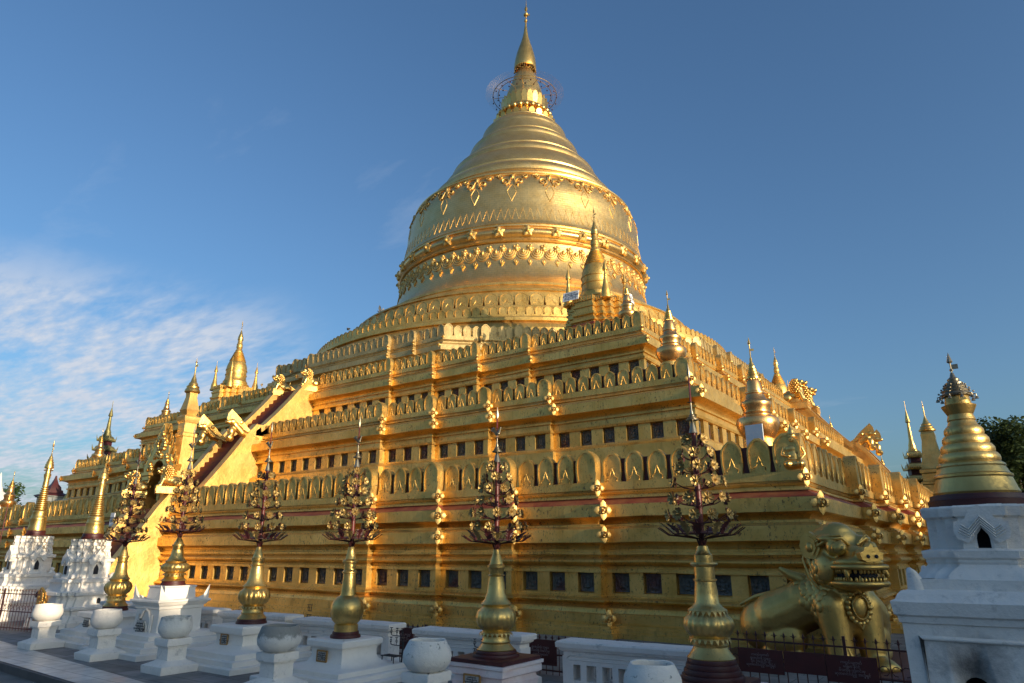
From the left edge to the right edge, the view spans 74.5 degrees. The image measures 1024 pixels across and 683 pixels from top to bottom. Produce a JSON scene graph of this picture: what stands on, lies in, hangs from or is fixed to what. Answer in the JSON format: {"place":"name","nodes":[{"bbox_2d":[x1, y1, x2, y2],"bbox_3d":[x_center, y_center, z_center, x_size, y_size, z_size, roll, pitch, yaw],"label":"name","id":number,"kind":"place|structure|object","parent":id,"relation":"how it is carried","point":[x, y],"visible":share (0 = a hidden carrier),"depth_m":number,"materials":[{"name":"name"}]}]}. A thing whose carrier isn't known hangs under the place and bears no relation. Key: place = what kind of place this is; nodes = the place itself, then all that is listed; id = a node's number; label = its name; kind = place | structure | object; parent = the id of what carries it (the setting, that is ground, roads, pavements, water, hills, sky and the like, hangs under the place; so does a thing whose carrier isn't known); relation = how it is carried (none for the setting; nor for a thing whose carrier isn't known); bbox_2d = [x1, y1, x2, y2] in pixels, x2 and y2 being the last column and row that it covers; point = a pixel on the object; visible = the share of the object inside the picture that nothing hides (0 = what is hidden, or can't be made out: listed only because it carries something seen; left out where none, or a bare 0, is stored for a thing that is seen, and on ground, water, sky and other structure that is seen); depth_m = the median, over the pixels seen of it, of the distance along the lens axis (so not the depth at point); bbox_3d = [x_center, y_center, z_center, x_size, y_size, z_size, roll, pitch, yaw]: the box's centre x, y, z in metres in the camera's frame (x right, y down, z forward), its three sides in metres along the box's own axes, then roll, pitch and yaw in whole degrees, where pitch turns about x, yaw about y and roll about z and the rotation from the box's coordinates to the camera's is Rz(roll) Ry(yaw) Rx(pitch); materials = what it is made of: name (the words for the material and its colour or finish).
{"place":"outdoors","nodes":[
{"label":"outdoors","id":0,"kind":"place"},
{"bbox_2d":[0,661,74,682],"bbox_3d":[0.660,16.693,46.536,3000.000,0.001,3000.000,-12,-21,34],"label":"ground","id":1,"kind":"structure","parent":0,"point":[6,677],"depth_m":11.23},
{"bbox_2d":[3,481,27,504],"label":"leafy tree","id":2,"kind":"object","parent":1,"relation":"on","point":[17,489],"visible":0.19,"depth_m":55.10,"materials":[{"name":"green plant"}]},
{"bbox_2d":[0,661,72,682],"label":"kerb","id":3,"kind":"structure","parent":1,"relation":"on","point":[27,674],"depth_m":11.24,"materials":[{"name":"stone"}]},
{"bbox_2d":[87,401,117,458],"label":"tiered tower","id":4,"kind":"structure","parent":1,"relation":"on","point":[108,439],"depth_m":63.73,"materials":[{"name":"paint"}]},
{"bbox_2d":[34,476,65,501],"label":"white tower","id":5,"kind":"structure","parent":0,"point":[55,492],"depth_m":64.72,"materials":[{"name":"paint"}]},
{"bbox_2d":[0,641,143,682],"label":"marble path","id":6,"kind":"structure","parent":0,"point":[64,669],"depth_m":11.60,"materials":[{"name":"stone"}]},
{"bbox_2d":[0,620,906,682],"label":"pavement","id":7,"kind":"structure","parent":0,"point":[128,669],"depth_m":11.33,"materials":[{"name":"stone"}]},
{"bbox_2d":[0,492,10,541],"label":"lamp spear","id":8,"kind":"object","parent":7,"relation":"on","point":[9,499],"visible":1,"depth_m":22.37,"materials":[{"name":"gold metal"}]},
{"bbox_2d":[0,473,17,507],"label":"pale stupa","id":9,"kind":"object","parent":7,"relation":"on","point":[2,493],"visible":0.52,"depth_m":47.54,"materials":[{"name":"white paint"}]},
{"bbox_2d":[0,588,41,631],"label":"iron fence","id":10,"kind":"object","parent":7,"relation":"on","point":[4,610],"visible":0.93,"depth_m":17.20,"materials":[{"name":"metal"}]},
{"bbox_2d":[0,441,55,621],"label":"white shrine","id":11,"kind":"object","parent":7,"relation":"on","point":[30,555],"visible":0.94,"depth_m":20.50,"materials":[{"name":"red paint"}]},
{"bbox_2d":[33,587,47,620],"bbox_3d":[-12.511,7.059,17.864,0.340,1.000,0.082,-5,-18,15],"label":"gilded fan","id":12,"kind":"object","parent":7,"relation":"on","point":[43,599],"visible":0.41,"depth_m":17.92},
{"bbox_2d":[17,620,64,649],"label":"pedestal","id":13,"kind":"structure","parent":7,"relation":"on","point":[43,635],"depth_m":13.99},
{"bbox_2d":[31,603,62,620],"bbox_3d":[-9.844,5.743,14.262,0.571,0.333,0.570,-12,-21,34],"label":"stone pot","id":14,"kind":"object","parent":13,"relation":"on","point":[47,612],"visible":1,"depth_m":14.07,"materials":[{"name":"white stone"}]},
{"bbox_2d":[23,454,114,629],"bbox_3d":[-11.897,5.538,19.095,2.084,4.673,2.076,-12,-21,34],"label":"white shrine","id":15,"kind":"object","parent":7,"relation":"on","point":[78,584],"visible":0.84,"depth_m":18.40,"materials":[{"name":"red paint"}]},
{"bbox_2d":[55,608,136,649],"bbox_3d":[-8.968,6.380,15.078,1.967,0.660,1.965,-12,-21,34],"label":"pedestal","id":16,"kind":"object","parent":7,"relation":"on","point":[77,637],"visible":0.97,"depth_m":14.71,"materials":[{"name":"stone"}]},
{"bbox_2d":[102,444,150,610],"bbox_3d":[-8.961,4.266,15.739,1.036,3.780,1.008,5,-18,-16],"label":"metal flower tree","id":17,"kind":"object","parent":16,"relation":"on","point":[118,586],"visible":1,"depth_m":15.44,"materials":[{"name":"gold metal"}]},
{"bbox_2d":[74,627,125,661],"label":"pedestal","id":18,"kind":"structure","parent":7,"relation":"on","point":[102,643],"depth_m":12.52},
{"bbox_2d":[90,609,122,628],"bbox_3d":[-7.717,5.281,12.804,0.541,0.343,0.539,-12,-21,34],"label":"stone pot","id":19,"kind":"object","parent":18,"relation":"on","point":[105,618],"visible":1,"depth_m":12.62,"materials":[{"name":"white stone"}]},
{"bbox_2d":[100,600,136,608],"bbox_3d":[-9.444,6.894,16.824,2.545,0.720,0.585,-10,-20,30],"label":"balustrade","id":20,"kind":"object","parent":7,"relation":"on","point":[131,605],"visible":0.06,"depth_m":16.73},
{"bbox_2d":[79,584,216,661],"bbox_3d":[-7.091,5.678,13.884,2.247,1.284,2.247,-12,-21,34],"label":"pedestal","id":21,"kind":"object","parent":7,"relation":"on","point":[153,607],"visible":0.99,"depth_m":13.50,"materials":[{"name":"paint"}]},
{"bbox_2d":[155,425,206,585],"bbox_3d":[-7.103,3.482,14.574,1.096,3.380,1.039,-12,-21,34],"label":"metal flower tree","id":22,"kind":"object","parent":21,"relation":"on","point":[175,567],"visible":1,"depth_m":14.27,"materials":[{"name":"gold metal"}]},
{"bbox_2d":[140,636,198,675],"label":"pedestal","id":23,"kind":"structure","parent":7,"relation":"on","point":[170,659],"depth_m":11.16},
{"bbox_2d":[157,615,192,637],"bbox_3d":[-5.719,4.852,11.434,0.541,0.343,0.539,-12,-21,34],"label":"stone pot","id":24,"kind":"object","parent":23,"relation":"on","point":[177,626],"visible":1,"depth_m":11.25,"materials":[{"name":"white stone"}]},
{"bbox_2d":[104,379,319,600],"bbox_3d":[-13.607,6.058,30.317,2.660,10.450,10.450,-12,-21,34],"label":"stairway","id":25,"kind":"object","parent":7,"relation":"on","point":[217,463],"visible":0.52,"depth_m":30.04,"materials":[{"name":"gold metal"}]},
{"bbox_2d":[109,513,115,525],"bbox_3d":[-16.772,7.471,28.223,0.502,0.550,0.034,-12,-21,34],"label":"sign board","id":26,"kind":"object","parent":25,"relation":"attached to","point":[112,516],"visible":0.83,"depth_m":28.22,"materials":[{"name":"white"}]},
{"bbox_2d":[121,470,149,497],"bbox_3d":[-16.010,6.071,28.622,0.997,1.152,0.561,12,-21,-33],"label":"guardian lion","id":27,"kind":"object","parent":25,"relation":"on","point":[131,479],"visible":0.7,"depth_m":28.48},
{"bbox_2d":[141,423,181,499],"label":"arched gate","id":28,"kind":"structure","parent":25,"relation":"on","point":[163,452],"depth_m":29.36,"materials":[{"name":"gold metal"}]},
{"bbox_2d":[170,360,199,494],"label":"obelisk spire","id":29,"kind":"structure","parent":25,"relation":"on","point":[188,419],"depth_m":29.46,"materials":[{"name":"gold metal"}]},
{"bbox_2d":[196,414,226,445],"bbox_3d":[-14.165,4.273,31.966,0.420,1.490,1.686,-16,-23,41],"label":"naga statue","id":30,"kind":"object","parent":25,"relation":"on","point":[210,431],"visible":0.95,"depth_m":31.67,"materials":[{"name":"gold metal"}]},
{"bbox_2d":[224,409,258,441],"bbox_3d":[-12.352,3.921,30.841,0.420,1.490,1.686,-16,-23,41],"label":"naga statue","id":31,"kind":"object","parent":25,"relation":"on","point":[235,421],"visible":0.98,"depth_m":30.52,"materials":[{"name":"gold metal"}]},
{"bbox_2d":[269,374,291,395],"bbox_3d":[-12.166,2.322,35.428,1.030,1.190,0.580,15,-23,-40],"label":"guardian lion","id":32,"kind":"object","parent":25,"relation":"on","point":[279,379],"visible":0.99,"depth_m":35.23},
{"bbox_2d":[298,368,319,391],"bbox_3d":[-10.348,1.988,34.358,1.030,1.190,0.580,15,-23,-40],"label":"guardian lion","id":33,"kind":"object","parent":25,"relation":"on","point":[308,374],"visible":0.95,"depth_m":34.17},
{"bbox_2d":[200,607,230,628],"bbox_3d":[-7.241,6.402,15.254,2.046,0.720,0.586,-10,-20,30],"label":"balustrade","id":34,"kind":"object","parent":7,"relation":"on","point":[209,616],"visible":0.17,"depth_m":14.83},
{"bbox_2d":[186,621,311,675],"bbox_3d":[-4.769,5.471,12.201,1.967,0.675,1.965,-12,-21,34],"label":"pedestal","id":35,"kind":"object","parent":7,"relation":"on","point":[233,649],"visible":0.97,"depth_m":11.68,"materials":[{"name":"stone"}]},
{"bbox_2d":[232,423,288,624],"bbox_3d":[-4.777,3.373,12.849,1.033,3.723,1.068,-12,-21,34],"label":"metal flower tree","id":36,"kind":"object","parent":35,"relation":"on","point":[254,594],"visible":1,"depth_m":12.54,"materials":[{"name":"gold metal"}]},
{"bbox_2d":[217,610,303,623],"bbox_3d":[-5.220,5.950,13.809,2.195,0.720,0.586,-10,-20,30],"label":"balustrade","id":37,"kind":"object","parent":7,"relation":"on","point":[230,616],"visible":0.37,"depth_m":13.75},
{"bbox_2d":[243,650,307,682],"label":"pedestal","id":38,"kind":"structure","parent":7,"relation":"on","point":[276,667],"depth_m":9.61,"materials":[{"name":"white stone"}]},
{"bbox_2d":[256,624,301,652],"bbox_3d":[-3.405,4.346,9.851,0.631,0.364,0.629,-12,-21,34],"label":"stone pot","id":39,"kind":"object","parent":38,"relation":"on","point":[276,638],"visible":1,"depth_m":9.64,"materials":[{"name":"white stone"}]},
{"bbox_2d":[249,635,409,682],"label":"pedestal","id":40,"kind":"object","parent":7,"relation":"on","point":[355,660],"visible":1,"depth_m":10.40,"materials":[{"name":"stone"}]},
{"bbox_2d":[322,417,382,638],"bbox_3d":[-2.688,3.042,11.371,1.014,3.613,1.053,4,-18,-12],"label":"metal flower tree","id":41,"kind":"object","parent":40,"relation":"on","point":[347,609],"visible":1,"depth_m":11.09,"materials":[{"name":"gold metal"}]},
{"bbox_2d":[293,616,405,660],"bbox_3d":[-3.027,5.480,12.306,2.494,0.720,0.585,-10,-20,30],"label":"balustrade","id":42,"kind":"object","parent":7,"relation":"on","point":[312,627],"visible":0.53,"depth_m":11.95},
{"bbox_2d":[381,627,404,663],"bbox_3d":[-1.940,5.043,10.929,0.342,0.706,0.241,-12,-21,34],"label":"iron fence","id":43,"kind":"object","parent":7,"relation":"on","point":[394,655],"visible":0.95,"depth_m":10.97,"materials":[{"name":"black metal"}]},
{"bbox_2d":[402,669,451,682],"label":"pedestal","id":44,"kind":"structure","parent":7,"relation":"on","point":[441,676],"depth_m":8.02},
{"bbox_2d":[402,638,451,672],"bbox_3d":[-1.034,3.837,8.224,0.601,0.363,0.599,-12,-21,34],"label":"stone pot","id":45,"kind":"object","parent":44,"relation":"on","point":[427,655],"visible":1,"depth_m":8.02,"materials":[{"name":"white stone"}]},
{"bbox_2d":[238,609,643,678],"bbox_3d":[-3.578,6.033,13.885,15.286,0.620,0.062,-12,-21,34],"label":"iron fence","id":46,"kind":"object","parent":7,"relation":"on","point":[546,650],"visible":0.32,"depth_m":11.07,"materials":[{"name":"black metal"}]},
{"bbox_2d":[0,6,932,654],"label":"golden pagoda","id":47,"kind":"object","parent":7,"relation":"on","point":[448,356],"visible":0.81,"depth_m":23.32,"materials":[{"name":"gold metal"}]},
{"bbox_2d":[0,472,16,508],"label":"urn stupa","id":48,"kind":"object","parent":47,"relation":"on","point":[4,502],"visible":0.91,"depth_m":42.85,"materials":[{"name":"gold metal"}]},
{"bbox_2d":[91,428,105,457],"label":"urn stupa","id":49,"kind":"object","parent":47,"relation":"on","point":[99,450],"visible":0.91,"depth_m":44.50,"materials":[{"name":"gold metal"}]},
{"bbox_2d":[159,394,170,415],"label":"urn stupa","id":50,"kind":"object","parent":47,"relation":"on","point":[165,410],"visible":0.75,"depth_m":45.99,"materials":[{"name":"gold metal"}]},
{"bbox_2d":[154,465,182,493],"bbox_3d":[-14.105,5.677,27.698,0.997,1.152,0.561,12,-21,-33],"label":"guardian lion","id":51,"kind":"object","parent":47,"relation":"attached to","point":[167,473],"visible":0.9,"depth_m":27.52},
{"bbox_2d":[207,322,257,402],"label":"corner stupa","id":52,"kind":"object","parent":47,"relation":"on","point":[234,382],"visible":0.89,"depth_m":46.95,"materials":[{"name":"gold metal"}]},
{"bbox_2d":[563,207,626,330],"bbox_3d":[3.957,-2.784,31.530,3.371,7.950,3.371,-12,-21,34],"label":"corner stupa","id":53,"kind":"object","parent":47,"relation":"on","point":[598,299],"visible":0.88,"depth_m":30.45,"materials":[{"name":"gold metal"}]},
{"bbox_2d":[562,290,578,301],"bbox_3d":[2.657,-2.050,30.445,0.853,0.460,0.034,-12,-33,34],"label":"sign board","id":54,"kind":"object","parent":53,"relation":"attached to","point":[572,295],"visible":1,"depth_m":30.42,"materials":[{"name":"white"}]},
{"bbox_2d":[618,276,634,318],"bbox_3d":[4.609,-1.283,26.892,0.760,2.914,0.760,-12,-21,34],"label":"urn stupa","id":55,"kind":"object","parent":47,"relation":"on","point":[626,305],"visible":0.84,"depth_m":26.72,"materials":[{"name":"gold metal"}]},
{"bbox_2d":[656,290,686,365],"bbox_3d":[5.258,-0.070,22.360,1.005,3.531,1.005,-12,-21,34],"label":"urn stupa","id":56,"kind":"object","parent":47,"relation":"on","point":[671,349],"visible":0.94,"depth_m":22.04,"materials":[{"name":"gold metal"}]},
{"bbox_2d":[745,423,763,445],"bbox_3d":[5.679,2.203,15.744,0.420,0.520,0.030,-16,-23,41],"label":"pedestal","id":57,"kind":"object","parent":47,"relation":"attached to","point":[752,432],"visible":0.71,"depth_m":15.76,"materials":[{"name":"white paint"}]},
{"bbox_2d":[736,338,779,447],"bbox_3d":[6.058,1.590,16.721,1.022,3.574,1.022,-12,-21,34],"label":"urn stupa","id":58,"kind":"object","parent":47,"relation":"on","point":[755,404],"visible":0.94,"depth_m":16.42,"materials":[{"name":"gold metal"}]},
{"bbox_2d":[772,349,788,392],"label":"corner stupa","id":59,"kind":"object","parent":47,"relation":"on","point":[778,381],"visible":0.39,"depth_m":54.05,"materials":[{"name":"gold metal"}]},
{"bbox_2d":[781,422,805,469],"bbox_3d":[6.217,2.312,14.921,0.521,1.060,0.452,-7,-19,23],"label":"kneeling statue","id":60,"kind":"object","parent":47,"relation":"on","point":[793,462],"visible":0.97,"depth_m":14.80,"materials":[{"name":"gold metal"}]},
{"bbox_2d":[783,378,810,408],"bbox_3d":[16.428,3.090,39.114,1.579,1.824,0.888,-12,-21,34],"label":"guardian lion","id":61,"kind":"object","parent":47,"relation":"attached to","point":[796,386],"visible":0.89,"depth_m":38.81},
{"bbox_2d":[799,386,820,414],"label":"guardian lion","id":62,"kind":"object","parent":47,"relation":"attached to","point":[809,393],"visible":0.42,"depth_m":40.61},
{"bbox_2d":[412,626,541,682],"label":"balustrade","id":63,"kind":"object","parent":7,"relation":"on","point":[460,641],"visible":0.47,"depth_m":10.62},
{"bbox_2d":[448,659,543,682],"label":"pedestal","id":64,"kind":"object","parent":7,"relation":"on","point":[524,672],"visible":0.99,"depth_m":8.79,"materials":[{"name":"stone"}]},
{"bbox_2d":[451,407,540,666],"bbox_3d":[-0.224,2.656,9.660,1.061,3.498,1.027,-12,-21,34],"label":"metal flower tree","id":65,"kind":"object","parent":64,"relation":"on","point":[495,617],"visible":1,"depth_m":9.30,"materials":[{"name":"gold metal"}]},
{"bbox_2d":[555,638,692,682],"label":"balustrade","id":66,"kind":"object","parent":7,"relation":"on","point":[583,658],"visible":0.63,"depth_m":9.19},
{"bbox_2d":[729,647,911,680],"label":"lion plinth","id":67,"kind":"structure","parent":7,"relation":"on","point":[895,658],"depth_m":11.77,"materials":[{"name":"red paint"}]},
{"bbox_2d":[740,522,900,671],"bbox_3d":[5.778,4.524,12.046,2.842,2.474,2.487,1,-17,-4],"label":"corner lion","id":68,"kind":"object","parent":67,"relation":"on","point":[830,594],"visible":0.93,"depth_m":11.59},
{"bbox_2d":[729,630,912,682],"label":"iron fence","id":69,"kind":"object","parent":7,"relation":"on","point":[844,668],"visible":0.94,"depth_m":8.80,"materials":[{"name":"black metal"}]},
{"bbox_2d":[789,398,890,472],"bbox_3d":[20.424,7.829,35.978,10.450,10.450,2.660,-12,-21,34],"label":"stairway","id":70,"kind":"object","parent":7,"relation":"on","point":[864,454],"visible":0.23,"depth_m":36.62,"materials":[{"name":"gold metal"}]},
{"bbox_2d":[850,423,875,450],"bbox_3d":[18.871,5.233,36.540,1.686,1.490,0.420,-12,-21,34],"label":"naga statue","id":71,"kind":"object","parent":70,"relation":"on","point":[865,434],"visible":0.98,"depth_m":36.26,"materials":[{"name":"gold metal"}]},
{"bbox_2d":[862,429,882,455],"bbox_3d":[20.271,5.815,38.400,1.686,1.490,0.420,-12,-21,34],"label":"naga statue","id":72,"kind":"object","parent":70,"relation":"on","point":[876,438],"visible":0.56,"depth_m":38.05,"materials":[{"name":"gold metal"}]},
{"bbox_2d":[918,400,940,491],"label":"square spire","id":73,"kind":"structure","parent":7,"relation":"on","point":[931,454],"depth_m":67.06,"materials":[{"name":"gold metal"}]},
{"bbox_2d":[891,353,1023,682],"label":"white shrine","id":74,"kind":"object","parent":7,"relation":"on","point":[958,605],"visible":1,"depth_m":6.09,"materials":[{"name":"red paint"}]},
{"bbox_2d":[934,414,1023,492],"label":"leafy tree","id":75,"kind":"object","parent":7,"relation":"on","point":[1007,442],"visible":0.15,"depth_m":61.54,"materials":[{"name":"green plant"}]},
{"bbox_2d":[0,0,1023,505],"label":"sky","id":76,"kind":"structure","parent":0,"point":[834,187],"materials":[{"name":"blue"}]},
{"bbox_2d":[623,660,682,682],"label":"stone pot","id":77,"kind":"object","parent":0,"point":[647,671],"visible":1,"depth_m":6.42,"materials":[{"name":"white stone"}]},
{"bbox_2d":[657,363,760,682],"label":"metal flower tree","id":78,"kind":"object","parent":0,"point":[708,622],"visible":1,"depth_m":7.65,"materials":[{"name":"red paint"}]},
{"bbox_2d":[901,403,922,483],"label":"tiered tower","id":79,"kind":"structure","parent":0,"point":[913,456],"depth_m":72.17,"materials":[{"name":"gold paint"}]}
]}

